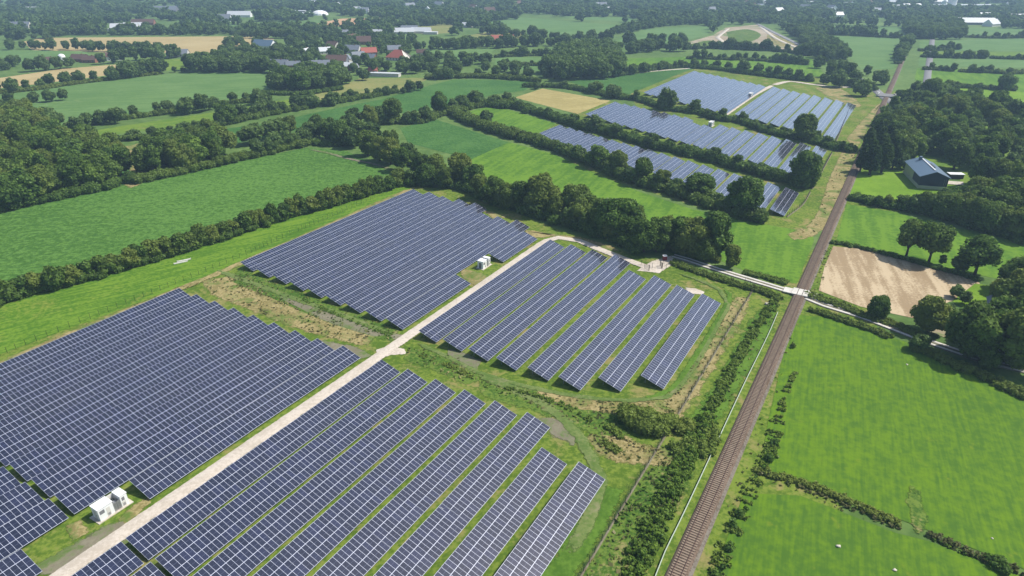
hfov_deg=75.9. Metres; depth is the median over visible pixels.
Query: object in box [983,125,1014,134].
broadleaf tree
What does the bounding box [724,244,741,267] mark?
broadleaf tree
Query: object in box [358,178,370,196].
bush
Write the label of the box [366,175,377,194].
bush
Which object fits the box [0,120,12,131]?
broadleaf tree
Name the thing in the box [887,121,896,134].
conifer tree
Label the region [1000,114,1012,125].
broadleaf tree
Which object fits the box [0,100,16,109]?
broadleaf tree
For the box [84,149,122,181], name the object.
broadleaf tree
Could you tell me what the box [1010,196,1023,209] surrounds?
broadleaf tree
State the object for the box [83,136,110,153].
broadleaf tree
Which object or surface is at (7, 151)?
broadleaf tree
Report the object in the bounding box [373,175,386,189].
bush
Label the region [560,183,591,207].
broadleaf tree
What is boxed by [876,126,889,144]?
conifer tree
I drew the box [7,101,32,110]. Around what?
broadleaf tree
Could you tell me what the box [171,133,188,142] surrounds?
broadleaf tree
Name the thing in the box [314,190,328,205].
bush
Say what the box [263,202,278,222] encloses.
bush
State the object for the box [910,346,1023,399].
hedge
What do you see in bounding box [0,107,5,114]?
broadleaf tree
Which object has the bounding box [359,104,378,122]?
broadleaf tree
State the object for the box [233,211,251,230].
bush
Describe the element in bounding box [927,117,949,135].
broadleaf tree
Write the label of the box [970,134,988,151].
broadleaf tree
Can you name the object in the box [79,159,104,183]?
broadleaf tree
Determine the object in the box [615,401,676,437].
bush
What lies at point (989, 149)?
broadleaf tree
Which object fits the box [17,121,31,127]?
broadleaf tree
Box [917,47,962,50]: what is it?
hedge
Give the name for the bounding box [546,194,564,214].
broadleaf tree
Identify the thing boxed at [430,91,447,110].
broadleaf tree
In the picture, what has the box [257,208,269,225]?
bush
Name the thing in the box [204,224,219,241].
bush
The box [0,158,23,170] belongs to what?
broadleaf tree
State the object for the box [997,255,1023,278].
broadleaf tree
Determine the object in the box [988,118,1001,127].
broadleaf tree
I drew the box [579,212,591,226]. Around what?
broadleaf tree
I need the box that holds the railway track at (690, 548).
[664,56,906,575]
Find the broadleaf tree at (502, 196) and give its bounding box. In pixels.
[494,182,515,208]
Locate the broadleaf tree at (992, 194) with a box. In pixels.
[980,186,1004,201]
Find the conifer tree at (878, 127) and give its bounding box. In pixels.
[874,119,884,137]
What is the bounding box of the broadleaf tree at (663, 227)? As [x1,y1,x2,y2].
[648,216,673,251]
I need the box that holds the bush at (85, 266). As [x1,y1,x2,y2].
[76,259,96,278]
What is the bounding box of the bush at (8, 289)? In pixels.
[0,279,17,299]
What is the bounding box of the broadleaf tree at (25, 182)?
[1,168,45,199]
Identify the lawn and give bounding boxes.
[850,168,955,201]
[953,284,989,306]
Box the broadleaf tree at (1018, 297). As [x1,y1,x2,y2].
[1002,294,1023,299]
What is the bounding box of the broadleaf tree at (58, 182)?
[46,165,63,191]
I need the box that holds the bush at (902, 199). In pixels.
[894,194,911,205]
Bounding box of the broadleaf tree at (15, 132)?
[4,123,26,144]
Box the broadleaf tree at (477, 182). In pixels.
[469,174,486,194]
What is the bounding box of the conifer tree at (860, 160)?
[855,143,868,171]
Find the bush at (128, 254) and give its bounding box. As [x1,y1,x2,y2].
[120,247,140,267]
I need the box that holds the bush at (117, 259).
[104,253,125,266]
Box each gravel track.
[49,236,666,575]
[727,85,772,114]
[772,81,850,87]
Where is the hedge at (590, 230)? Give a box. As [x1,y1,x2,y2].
[402,174,648,254]
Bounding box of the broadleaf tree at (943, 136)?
[933,125,963,154]
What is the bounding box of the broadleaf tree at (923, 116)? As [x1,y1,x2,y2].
[913,107,943,126]
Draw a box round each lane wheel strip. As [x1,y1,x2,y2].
[671,256,1023,371]
[674,254,1008,364]
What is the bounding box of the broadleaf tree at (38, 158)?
[31,153,48,166]
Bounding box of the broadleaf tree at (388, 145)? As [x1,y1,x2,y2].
[377,136,400,163]
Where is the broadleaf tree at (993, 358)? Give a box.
[978,348,1002,369]
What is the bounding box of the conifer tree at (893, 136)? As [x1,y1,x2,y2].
[889,129,896,144]
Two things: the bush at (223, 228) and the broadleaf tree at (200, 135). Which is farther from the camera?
the broadleaf tree at (200, 135)
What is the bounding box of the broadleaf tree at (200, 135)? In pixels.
[194,131,205,140]
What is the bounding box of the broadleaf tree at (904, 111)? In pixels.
[892,108,911,115]
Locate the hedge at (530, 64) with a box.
[508,61,537,65]
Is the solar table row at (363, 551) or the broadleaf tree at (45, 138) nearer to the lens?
the solar table row at (363, 551)
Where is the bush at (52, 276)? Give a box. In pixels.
[37,265,65,288]
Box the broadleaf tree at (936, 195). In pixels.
[929,191,948,209]
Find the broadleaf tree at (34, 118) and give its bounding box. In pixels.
[29,113,49,125]
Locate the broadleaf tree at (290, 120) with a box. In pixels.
[282,115,295,132]
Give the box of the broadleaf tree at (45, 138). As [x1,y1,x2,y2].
[37,134,57,148]
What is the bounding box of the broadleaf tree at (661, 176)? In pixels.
[655,169,671,183]
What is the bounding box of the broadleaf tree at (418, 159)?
[411,151,427,168]
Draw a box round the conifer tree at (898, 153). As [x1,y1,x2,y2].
[891,140,902,169]
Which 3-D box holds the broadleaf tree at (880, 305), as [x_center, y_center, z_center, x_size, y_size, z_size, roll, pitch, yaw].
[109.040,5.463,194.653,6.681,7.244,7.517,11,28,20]
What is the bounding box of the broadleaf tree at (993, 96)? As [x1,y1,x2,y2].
[988,92,999,101]
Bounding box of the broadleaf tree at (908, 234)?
[896,218,927,255]
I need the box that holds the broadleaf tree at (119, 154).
[100,144,131,176]
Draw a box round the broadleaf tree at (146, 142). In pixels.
[144,133,164,145]
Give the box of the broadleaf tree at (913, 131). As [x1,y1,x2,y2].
[897,127,922,134]
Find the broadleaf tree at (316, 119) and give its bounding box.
[309,113,324,137]
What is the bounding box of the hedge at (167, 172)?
[129,138,312,183]
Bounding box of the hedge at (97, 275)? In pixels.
[0,181,403,306]
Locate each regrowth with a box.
[692,40,709,45]
[726,29,760,41]
[767,34,794,46]
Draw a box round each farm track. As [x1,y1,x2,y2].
[310,149,394,170]
[641,68,691,72]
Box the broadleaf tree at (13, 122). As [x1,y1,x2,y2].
[10,120,30,127]
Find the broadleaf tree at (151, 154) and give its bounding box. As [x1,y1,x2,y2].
[142,144,160,169]
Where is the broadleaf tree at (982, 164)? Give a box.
[968,153,997,178]
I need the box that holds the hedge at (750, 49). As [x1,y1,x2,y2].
[684,45,811,55]
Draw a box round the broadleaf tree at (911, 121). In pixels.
[895,115,920,128]
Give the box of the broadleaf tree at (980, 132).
[974,128,985,136]
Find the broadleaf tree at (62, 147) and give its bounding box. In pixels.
[52,142,83,153]
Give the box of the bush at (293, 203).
[284,197,298,215]
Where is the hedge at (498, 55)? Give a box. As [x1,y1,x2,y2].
[493,53,542,57]
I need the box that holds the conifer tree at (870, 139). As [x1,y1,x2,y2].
[861,131,876,148]
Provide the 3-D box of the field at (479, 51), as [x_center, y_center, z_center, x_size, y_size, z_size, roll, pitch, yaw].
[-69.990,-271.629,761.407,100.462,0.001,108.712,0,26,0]
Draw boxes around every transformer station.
[89,487,132,524]
[476,256,491,269]
[708,120,713,126]
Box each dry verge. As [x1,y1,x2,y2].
[66,520,87,540]
[118,498,150,523]
[461,269,487,284]
[484,211,507,217]
[525,230,618,250]
[787,150,854,239]
[817,87,861,106]
[847,104,879,146]
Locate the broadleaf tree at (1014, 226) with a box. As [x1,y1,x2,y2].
[1005,207,1023,234]
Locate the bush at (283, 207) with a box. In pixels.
[277,202,292,215]
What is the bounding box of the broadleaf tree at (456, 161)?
[447,152,471,178]
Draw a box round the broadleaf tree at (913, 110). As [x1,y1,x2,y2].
[907,103,925,115]
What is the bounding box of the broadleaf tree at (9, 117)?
[0,112,22,123]
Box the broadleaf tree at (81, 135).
[70,130,90,141]
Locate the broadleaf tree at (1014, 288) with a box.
[991,278,1023,297]
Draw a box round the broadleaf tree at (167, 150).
[164,147,172,166]
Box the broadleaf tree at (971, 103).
[957,93,974,106]
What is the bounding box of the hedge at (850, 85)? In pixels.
[844,82,878,90]
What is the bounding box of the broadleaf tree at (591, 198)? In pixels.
[577,193,597,205]
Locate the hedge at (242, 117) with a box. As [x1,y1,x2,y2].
[100,88,399,140]
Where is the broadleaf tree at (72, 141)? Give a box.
[69,138,82,145]
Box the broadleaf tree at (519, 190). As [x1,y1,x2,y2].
[510,180,527,207]
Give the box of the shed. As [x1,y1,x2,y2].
[947,172,964,178]
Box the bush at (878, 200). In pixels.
[872,195,883,206]
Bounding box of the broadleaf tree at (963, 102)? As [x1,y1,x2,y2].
[953,95,971,114]
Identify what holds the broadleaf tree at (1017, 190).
on the ground at (906, 76)
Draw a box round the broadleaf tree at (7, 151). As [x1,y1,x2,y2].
[0,145,17,160]
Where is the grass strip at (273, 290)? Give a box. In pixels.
[218,270,387,332]
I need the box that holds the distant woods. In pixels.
[0,0,1023,34]
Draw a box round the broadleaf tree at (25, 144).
[9,140,31,150]
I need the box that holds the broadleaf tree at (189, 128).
[182,125,194,132]
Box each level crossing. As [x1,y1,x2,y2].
[783,287,814,298]
[876,93,896,97]
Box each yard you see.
[930,329,945,336]
[948,181,962,184]
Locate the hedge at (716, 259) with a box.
[665,243,721,262]
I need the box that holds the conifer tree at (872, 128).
[862,124,876,141]
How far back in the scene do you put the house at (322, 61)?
661.75 m
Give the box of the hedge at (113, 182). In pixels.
[0,170,135,211]
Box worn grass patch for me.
[905,486,928,532]
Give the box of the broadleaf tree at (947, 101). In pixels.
[936,94,958,111]
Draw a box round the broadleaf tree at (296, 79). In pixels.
[284,69,310,90]
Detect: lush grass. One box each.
[541,486,623,575]
[690,302,777,421]
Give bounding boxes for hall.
[10,21,29,27]
[109,23,139,27]
[131,19,155,24]
[154,6,178,11]
[227,11,252,16]
[253,39,275,46]
[372,72,400,76]
[393,28,413,33]
[401,25,417,27]
[411,27,431,32]
[424,31,437,34]
[933,0,947,3]
[938,4,990,5]
[958,17,995,24]
[982,19,1000,26]
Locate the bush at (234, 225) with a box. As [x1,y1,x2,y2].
[226,219,241,235]
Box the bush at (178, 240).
[169,232,186,249]
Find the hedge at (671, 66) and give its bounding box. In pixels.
[619,64,684,75]
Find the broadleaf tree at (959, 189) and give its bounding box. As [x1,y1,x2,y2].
[952,185,968,193]
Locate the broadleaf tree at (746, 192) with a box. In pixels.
[726,175,764,210]
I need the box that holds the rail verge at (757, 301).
[644,91,901,575]
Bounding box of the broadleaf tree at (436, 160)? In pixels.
[427,153,446,170]
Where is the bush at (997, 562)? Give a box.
[982,552,1012,575]
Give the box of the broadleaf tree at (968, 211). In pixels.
[962,196,988,224]
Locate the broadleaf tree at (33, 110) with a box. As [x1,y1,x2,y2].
[25,107,43,114]
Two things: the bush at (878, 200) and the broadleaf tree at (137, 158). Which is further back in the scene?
the broadleaf tree at (137, 158)
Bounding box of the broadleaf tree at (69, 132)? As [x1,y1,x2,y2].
[63,129,74,135]
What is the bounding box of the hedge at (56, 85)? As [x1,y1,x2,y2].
[0,70,162,93]
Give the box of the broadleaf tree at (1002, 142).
[985,131,1011,156]
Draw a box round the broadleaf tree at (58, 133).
[42,129,65,137]
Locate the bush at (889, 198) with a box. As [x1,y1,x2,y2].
[883,194,894,202]
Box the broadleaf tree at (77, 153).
[58,149,86,158]
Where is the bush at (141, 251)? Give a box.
[127,243,147,257]
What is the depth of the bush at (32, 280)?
207.43 m
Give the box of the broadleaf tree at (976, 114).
[963,110,983,118]
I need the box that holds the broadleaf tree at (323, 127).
[318,117,333,137]
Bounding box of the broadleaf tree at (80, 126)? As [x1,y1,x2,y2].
[73,123,99,134]
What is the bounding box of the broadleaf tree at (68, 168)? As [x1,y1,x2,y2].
[54,153,83,188]
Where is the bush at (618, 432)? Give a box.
[603,423,624,438]
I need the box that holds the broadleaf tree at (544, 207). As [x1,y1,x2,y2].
[539,191,550,209]
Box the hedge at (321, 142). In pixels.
[308,138,415,170]
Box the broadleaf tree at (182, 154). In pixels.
[169,143,197,168]
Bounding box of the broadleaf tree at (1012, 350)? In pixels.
[999,306,1023,369]
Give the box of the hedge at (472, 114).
[447,108,497,122]
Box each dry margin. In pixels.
[0,189,411,362]
[644,289,731,397]
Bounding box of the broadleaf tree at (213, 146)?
[207,139,221,158]
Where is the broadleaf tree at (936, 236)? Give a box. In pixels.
[915,220,956,262]
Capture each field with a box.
[0,50,88,64]
[0,65,115,87]
[0,70,269,125]
[0,148,389,280]
[24,36,273,52]
[98,99,290,135]
[117,79,533,186]
[164,59,187,70]
[231,20,320,26]
[315,78,425,99]
[317,17,380,24]
[400,120,508,158]
[409,48,495,58]
[418,24,452,33]
[470,107,555,132]
[471,32,520,37]
[472,142,813,283]
[491,17,614,33]
[494,57,540,70]
[516,88,608,113]
[563,16,637,20]
[568,69,690,93]
[616,26,708,44]
[627,57,822,76]
[716,493,1018,575]
[761,315,1023,568]
[819,246,979,317]
[834,25,903,33]
[835,36,899,68]
[837,204,1023,278]
[915,68,1023,91]
[915,126,1009,186]
[918,56,1023,67]
[919,39,1023,50]
[920,52,1023,56]
[960,88,1023,101]
[967,28,1023,34]
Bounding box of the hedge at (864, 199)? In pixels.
[847,191,1023,244]
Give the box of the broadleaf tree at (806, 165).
[788,149,823,186]
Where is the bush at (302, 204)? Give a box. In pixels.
[293,192,307,209]
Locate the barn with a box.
[903,156,950,189]
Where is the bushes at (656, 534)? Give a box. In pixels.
[634,414,711,574]
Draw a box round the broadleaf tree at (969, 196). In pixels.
[951,192,977,218]
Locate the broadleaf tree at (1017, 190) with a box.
[1005,186,1023,196]
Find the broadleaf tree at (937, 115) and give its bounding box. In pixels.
[930,112,947,119]
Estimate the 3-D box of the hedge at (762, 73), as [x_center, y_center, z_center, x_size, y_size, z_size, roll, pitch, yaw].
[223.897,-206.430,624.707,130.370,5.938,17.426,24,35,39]
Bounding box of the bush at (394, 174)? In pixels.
[389,170,400,183]
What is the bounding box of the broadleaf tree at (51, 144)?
[44,138,69,152]
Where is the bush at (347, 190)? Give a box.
[341,183,354,197]
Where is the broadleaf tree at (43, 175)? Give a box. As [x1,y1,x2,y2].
[22,163,55,195]
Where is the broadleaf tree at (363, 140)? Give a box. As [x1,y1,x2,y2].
[354,129,376,155]
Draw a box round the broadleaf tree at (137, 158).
[128,145,155,171]
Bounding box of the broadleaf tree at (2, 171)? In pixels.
[0,168,9,173]
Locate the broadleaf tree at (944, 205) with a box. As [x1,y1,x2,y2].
[932,191,966,219]
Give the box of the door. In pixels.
[904,164,913,177]
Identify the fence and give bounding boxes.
[5,255,239,353]
[245,184,397,252]
[578,278,753,574]
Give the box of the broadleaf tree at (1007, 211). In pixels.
[995,205,1014,230]
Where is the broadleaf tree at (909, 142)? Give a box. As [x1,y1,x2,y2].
[894,131,918,155]
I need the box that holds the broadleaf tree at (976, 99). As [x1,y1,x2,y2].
[969,94,983,107]
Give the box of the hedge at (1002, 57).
[989,55,1023,59]
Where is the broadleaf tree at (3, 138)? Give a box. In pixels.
[0,133,9,144]
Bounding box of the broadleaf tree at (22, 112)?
[4,107,30,117]
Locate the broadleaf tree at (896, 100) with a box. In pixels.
[889,95,901,104]
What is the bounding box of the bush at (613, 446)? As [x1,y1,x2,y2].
[597,437,622,454]
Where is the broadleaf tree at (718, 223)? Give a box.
[702,210,734,254]
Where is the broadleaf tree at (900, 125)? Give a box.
[888,121,908,131]
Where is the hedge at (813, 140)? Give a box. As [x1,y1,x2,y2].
[521,82,857,152]
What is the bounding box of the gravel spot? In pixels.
[686,288,703,293]
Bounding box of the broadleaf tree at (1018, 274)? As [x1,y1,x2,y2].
[1009,268,1023,280]
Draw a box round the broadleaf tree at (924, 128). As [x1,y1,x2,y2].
[918,120,930,134]
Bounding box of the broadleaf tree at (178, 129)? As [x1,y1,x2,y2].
[170,126,186,133]
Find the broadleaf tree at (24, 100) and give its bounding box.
[14,97,32,104]
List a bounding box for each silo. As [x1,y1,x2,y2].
[313,10,327,15]
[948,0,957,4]
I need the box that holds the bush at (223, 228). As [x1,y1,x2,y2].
[214,220,232,235]
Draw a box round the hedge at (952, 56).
[920,54,986,58]
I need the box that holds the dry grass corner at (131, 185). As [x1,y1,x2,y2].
[123,144,141,187]
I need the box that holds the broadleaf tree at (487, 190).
[478,175,503,199]
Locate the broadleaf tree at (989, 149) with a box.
[970,142,1003,162]
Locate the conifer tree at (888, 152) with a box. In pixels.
[880,138,894,172]
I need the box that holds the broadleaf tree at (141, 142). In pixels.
[136,137,148,147]
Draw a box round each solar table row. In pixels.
[0,288,190,380]
[0,294,208,398]
[0,301,226,419]
[0,308,246,442]
[0,315,267,465]
[0,466,20,495]
[0,482,43,526]
[0,498,67,560]
[0,549,41,575]
[9,322,288,480]
[31,330,310,496]
[55,338,333,513]
[72,542,143,575]
[126,359,399,559]
[129,346,359,498]
[132,562,164,575]
[155,369,426,575]
[193,379,455,575]
[241,189,422,270]
[253,389,485,575]
[256,192,438,276]
[272,196,451,283]
[290,199,468,290]
[307,203,486,297]
[313,401,516,575]
[326,212,491,304]
[345,216,509,312]
[365,220,528,320]
[374,412,549,575]
[386,274,470,328]
[418,239,564,341]
[434,448,566,575]
[443,244,585,350]
[469,250,606,360]
[489,231,536,261]
[494,462,604,575]
[496,255,629,369]
[528,270,644,380]
[541,125,566,136]
[548,127,576,139]
[559,130,586,143]
[559,275,670,389]
[569,133,597,145]
[581,136,608,151]
[586,102,621,116]
[590,139,620,150]
[598,285,693,391]
[599,104,630,119]
[605,106,640,122]
[609,143,631,152]
[614,108,649,125]
[624,110,660,128]
[624,146,645,161]
[627,149,657,167]
[634,112,671,131]
[641,294,720,388]
[644,71,698,95]
[645,114,681,133]
[650,153,671,169]
[652,72,706,96]
[653,156,684,175]
[656,117,692,137]
[668,122,699,141]
[670,160,699,179]
[675,74,714,93]
[676,75,721,99]
[679,77,730,103]
[680,125,712,144]
[683,165,713,183]
[688,79,738,103]
[693,124,728,148]
[701,81,747,108]
[705,127,741,148]
[708,82,755,111]
[711,169,729,188]
[716,173,742,195]
[717,84,764,112]
[721,130,753,155]
[733,133,767,159]
[735,87,780,115]
[748,89,789,119]
[748,136,781,163]
[758,91,799,123]
[758,182,779,207]
[764,139,796,166]
[770,93,810,125]
[770,187,798,215]
[779,143,810,172]
[783,95,821,128]
[811,97,832,117]
[813,146,826,156]
[816,100,843,132]
[824,102,855,138]
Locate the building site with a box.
[690,25,797,49]
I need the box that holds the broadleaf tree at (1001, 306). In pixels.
[986,295,1023,336]
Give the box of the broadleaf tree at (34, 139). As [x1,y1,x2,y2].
[27,133,43,149]
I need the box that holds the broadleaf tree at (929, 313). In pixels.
[909,295,952,331]
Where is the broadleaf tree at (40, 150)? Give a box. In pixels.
[33,148,45,153]
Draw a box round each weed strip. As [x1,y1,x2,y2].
[296,297,390,335]
[419,353,473,377]
[504,385,591,420]
[620,415,718,575]
[669,258,783,300]
[700,299,779,418]
[707,418,785,575]
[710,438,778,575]
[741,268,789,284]
[752,466,901,526]
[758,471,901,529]
[774,371,798,420]
[805,290,924,335]
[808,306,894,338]
[830,240,980,281]
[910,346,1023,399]
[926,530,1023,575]
[932,538,981,558]
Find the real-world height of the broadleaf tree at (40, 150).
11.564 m
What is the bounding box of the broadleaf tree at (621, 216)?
[594,197,643,236]
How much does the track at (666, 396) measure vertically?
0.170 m
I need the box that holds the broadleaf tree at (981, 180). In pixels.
[967,175,996,187]
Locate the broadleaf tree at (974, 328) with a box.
[944,299,1005,358]
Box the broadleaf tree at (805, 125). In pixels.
[793,113,818,140]
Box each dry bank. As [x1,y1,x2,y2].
[202,277,374,344]
[538,391,667,413]
[588,434,681,465]
[664,297,749,417]
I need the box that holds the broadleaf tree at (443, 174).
[435,164,453,184]
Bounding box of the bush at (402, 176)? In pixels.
[395,167,405,181]
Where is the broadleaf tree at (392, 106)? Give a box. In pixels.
[382,97,402,118]
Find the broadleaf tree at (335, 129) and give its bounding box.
[327,119,348,141]
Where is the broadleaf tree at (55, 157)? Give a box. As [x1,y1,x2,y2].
[50,152,62,167]
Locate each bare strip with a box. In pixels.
[580,292,751,575]
[786,192,810,216]
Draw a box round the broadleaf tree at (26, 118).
[15,116,29,121]
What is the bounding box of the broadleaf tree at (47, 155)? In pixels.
[41,150,54,164]
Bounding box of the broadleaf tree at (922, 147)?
[910,132,928,157]
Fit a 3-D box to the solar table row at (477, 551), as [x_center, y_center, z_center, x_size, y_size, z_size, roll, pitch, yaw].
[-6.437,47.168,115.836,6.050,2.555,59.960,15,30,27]
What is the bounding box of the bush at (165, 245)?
[157,235,178,257]
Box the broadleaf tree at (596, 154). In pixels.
[584,144,609,164]
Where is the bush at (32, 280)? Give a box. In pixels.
[24,270,43,289]
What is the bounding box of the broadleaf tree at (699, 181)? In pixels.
[684,172,716,193]
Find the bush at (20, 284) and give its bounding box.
[9,274,29,293]
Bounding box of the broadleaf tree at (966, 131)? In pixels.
[947,120,973,137]
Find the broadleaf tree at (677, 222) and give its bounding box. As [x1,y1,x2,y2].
[668,215,689,249]
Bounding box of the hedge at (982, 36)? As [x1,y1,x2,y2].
[964,34,1023,38]
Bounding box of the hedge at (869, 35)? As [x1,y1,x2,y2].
[828,33,900,37]
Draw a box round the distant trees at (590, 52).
[0,10,1023,350]
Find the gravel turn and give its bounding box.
[637,256,672,272]
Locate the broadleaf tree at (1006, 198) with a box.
[1000,192,1023,209]
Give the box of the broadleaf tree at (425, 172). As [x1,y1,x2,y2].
[415,163,435,181]
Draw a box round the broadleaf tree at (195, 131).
[188,129,201,135]
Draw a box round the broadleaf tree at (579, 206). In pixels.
[569,197,591,220]
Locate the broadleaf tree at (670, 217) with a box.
[661,215,673,219]
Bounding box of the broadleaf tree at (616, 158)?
[608,149,628,167]
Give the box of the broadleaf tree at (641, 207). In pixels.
[634,202,646,219]
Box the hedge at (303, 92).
[261,85,343,95]
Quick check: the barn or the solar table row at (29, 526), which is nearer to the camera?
the solar table row at (29, 526)
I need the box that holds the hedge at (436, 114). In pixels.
[377,96,516,124]
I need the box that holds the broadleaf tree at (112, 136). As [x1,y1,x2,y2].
[101,132,120,141]
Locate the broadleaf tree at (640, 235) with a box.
[629,218,660,251]
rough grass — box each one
[9,278,204,358]
[208,276,366,342]
[231,270,398,338]
[233,270,400,340]
[403,348,480,384]
[407,347,476,380]
[478,380,628,436]
[481,380,619,438]
[537,392,673,414]
[576,465,694,575]
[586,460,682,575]
[589,431,687,466]
[665,297,745,411]
[692,301,777,418]
[725,324,797,530]
[752,474,882,521]
[797,155,854,233]
[810,248,831,290]
[927,535,1017,570]
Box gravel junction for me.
[376,348,405,355]
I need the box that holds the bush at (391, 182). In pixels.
[383,175,396,188]
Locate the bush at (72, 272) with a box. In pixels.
[63,264,83,283]
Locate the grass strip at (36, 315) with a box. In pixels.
[0,185,416,353]
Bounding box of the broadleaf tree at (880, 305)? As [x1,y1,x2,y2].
[867,294,891,317]
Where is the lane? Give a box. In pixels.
[672,255,1023,372]
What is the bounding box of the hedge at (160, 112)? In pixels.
[62,98,252,127]
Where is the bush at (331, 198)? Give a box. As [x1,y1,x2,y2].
[322,187,337,207]
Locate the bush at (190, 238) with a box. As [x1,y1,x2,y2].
[183,231,199,247]
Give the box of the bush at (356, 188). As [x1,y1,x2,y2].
[352,182,363,198]
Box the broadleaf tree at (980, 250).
[957,234,1003,275]
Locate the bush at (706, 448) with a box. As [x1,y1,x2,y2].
[668,421,721,458]
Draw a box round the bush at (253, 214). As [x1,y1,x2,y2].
[246,210,259,224]
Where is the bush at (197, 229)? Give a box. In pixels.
[190,223,208,242]
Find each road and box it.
[716,29,728,36]
[756,24,890,103]
[758,26,795,47]
[923,39,934,81]
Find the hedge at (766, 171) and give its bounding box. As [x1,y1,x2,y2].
[454,95,816,187]
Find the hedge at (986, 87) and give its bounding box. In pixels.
[959,83,1017,90]
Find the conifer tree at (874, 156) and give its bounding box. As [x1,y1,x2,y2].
[862,140,882,174]
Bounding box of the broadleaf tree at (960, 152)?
[943,137,975,169]
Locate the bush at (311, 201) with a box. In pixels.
[305,196,321,208]
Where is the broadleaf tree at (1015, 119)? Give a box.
[1009,115,1023,125]
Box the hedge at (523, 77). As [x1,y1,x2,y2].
[424,73,541,81]
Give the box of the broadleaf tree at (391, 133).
[382,129,399,144]
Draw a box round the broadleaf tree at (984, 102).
[976,98,992,108]
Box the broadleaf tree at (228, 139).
[213,125,237,155]
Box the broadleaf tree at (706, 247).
[694,237,716,261]
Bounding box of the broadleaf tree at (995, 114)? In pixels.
[986,108,1012,127]
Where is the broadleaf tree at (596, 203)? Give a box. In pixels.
[587,197,605,225]
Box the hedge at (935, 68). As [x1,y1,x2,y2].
[922,66,954,71]
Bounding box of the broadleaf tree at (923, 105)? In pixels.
[914,101,928,107]
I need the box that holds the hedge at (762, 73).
[685,63,814,81]
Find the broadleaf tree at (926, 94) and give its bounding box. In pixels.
[914,90,936,103]
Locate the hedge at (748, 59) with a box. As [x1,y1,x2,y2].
[686,55,809,64]
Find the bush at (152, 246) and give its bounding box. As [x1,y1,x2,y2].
[140,239,162,257]
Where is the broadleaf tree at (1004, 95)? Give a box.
[991,90,1012,102]
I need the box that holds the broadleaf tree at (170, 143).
[162,138,176,162]
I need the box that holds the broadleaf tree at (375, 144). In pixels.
[369,135,383,160]
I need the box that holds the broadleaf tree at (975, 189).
[963,184,983,195]
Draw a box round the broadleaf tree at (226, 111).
[212,101,237,121]
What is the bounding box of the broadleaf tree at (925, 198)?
[918,191,935,209]
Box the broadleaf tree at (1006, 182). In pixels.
[989,176,1023,190]
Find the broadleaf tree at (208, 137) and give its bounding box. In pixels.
[201,130,225,158]
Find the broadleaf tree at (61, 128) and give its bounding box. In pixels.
[51,125,69,131]
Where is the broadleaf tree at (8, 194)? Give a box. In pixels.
[0,174,24,206]
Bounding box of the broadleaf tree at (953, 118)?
[947,113,968,124]
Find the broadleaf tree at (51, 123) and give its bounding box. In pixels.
[38,118,66,129]
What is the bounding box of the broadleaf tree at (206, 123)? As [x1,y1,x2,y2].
[197,118,217,131]
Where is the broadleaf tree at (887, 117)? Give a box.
[870,111,895,125]
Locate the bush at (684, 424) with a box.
[639,406,695,435]
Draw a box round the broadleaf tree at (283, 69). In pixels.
[275,65,288,74]
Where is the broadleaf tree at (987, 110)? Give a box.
[980,101,1006,125]
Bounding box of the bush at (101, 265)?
[89,254,115,274]
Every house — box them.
[70,53,86,61]
[81,55,97,62]
[105,52,119,60]
[165,48,189,56]
[217,14,231,21]
[270,59,288,64]
[285,60,300,67]
[308,59,329,64]
[317,46,329,54]
[325,55,349,61]
[326,41,338,46]
[344,44,360,52]
[350,50,364,56]
[356,36,370,44]
[360,46,376,54]
[361,7,368,13]
[368,53,377,58]
[368,67,377,71]
[386,49,410,60]
[387,44,400,51]
[416,49,425,54]
[484,7,495,11]
[835,11,843,17]
[986,294,992,302]
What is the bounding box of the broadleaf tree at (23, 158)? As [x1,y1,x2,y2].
[13,149,36,168]
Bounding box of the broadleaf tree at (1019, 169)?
[1009,163,1023,177]
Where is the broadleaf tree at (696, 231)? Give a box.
[673,216,712,255]
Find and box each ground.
[0,0,1023,575]
[0,186,753,575]
[37,521,129,574]
[279,296,401,338]
[321,340,371,358]
[448,349,482,368]
[537,418,575,444]
[540,69,885,229]
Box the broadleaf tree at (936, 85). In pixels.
[922,77,948,92]
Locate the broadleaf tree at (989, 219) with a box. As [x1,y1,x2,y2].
[970,200,1007,231]
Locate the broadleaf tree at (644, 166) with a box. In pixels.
[631,157,653,177]
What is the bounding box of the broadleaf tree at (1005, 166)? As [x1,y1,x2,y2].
[991,158,1022,178]
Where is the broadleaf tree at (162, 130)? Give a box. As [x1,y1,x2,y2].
[151,127,170,136]
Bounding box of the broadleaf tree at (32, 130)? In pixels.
[23,126,50,140]
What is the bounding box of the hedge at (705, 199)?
[447,105,768,223]
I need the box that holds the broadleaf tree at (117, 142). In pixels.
[108,141,126,147]
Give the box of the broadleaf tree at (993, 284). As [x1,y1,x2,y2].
[989,278,1012,295]
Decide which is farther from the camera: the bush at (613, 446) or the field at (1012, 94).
the field at (1012, 94)
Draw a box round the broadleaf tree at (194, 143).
[176,134,209,161]
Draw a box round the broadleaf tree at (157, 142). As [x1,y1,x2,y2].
[149,134,170,164]
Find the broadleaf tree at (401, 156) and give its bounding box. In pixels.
[391,145,412,167]
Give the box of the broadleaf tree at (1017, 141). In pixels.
[1010,137,1023,150]
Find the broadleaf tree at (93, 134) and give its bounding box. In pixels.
[86,129,99,138]
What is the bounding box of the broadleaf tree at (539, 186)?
[522,172,561,207]
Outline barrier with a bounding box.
[655,312,777,575]
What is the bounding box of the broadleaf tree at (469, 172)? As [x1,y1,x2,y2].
[461,164,484,182]
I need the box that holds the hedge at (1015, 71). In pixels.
[957,69,1023,73]
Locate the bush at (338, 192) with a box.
[331,185,344,199]

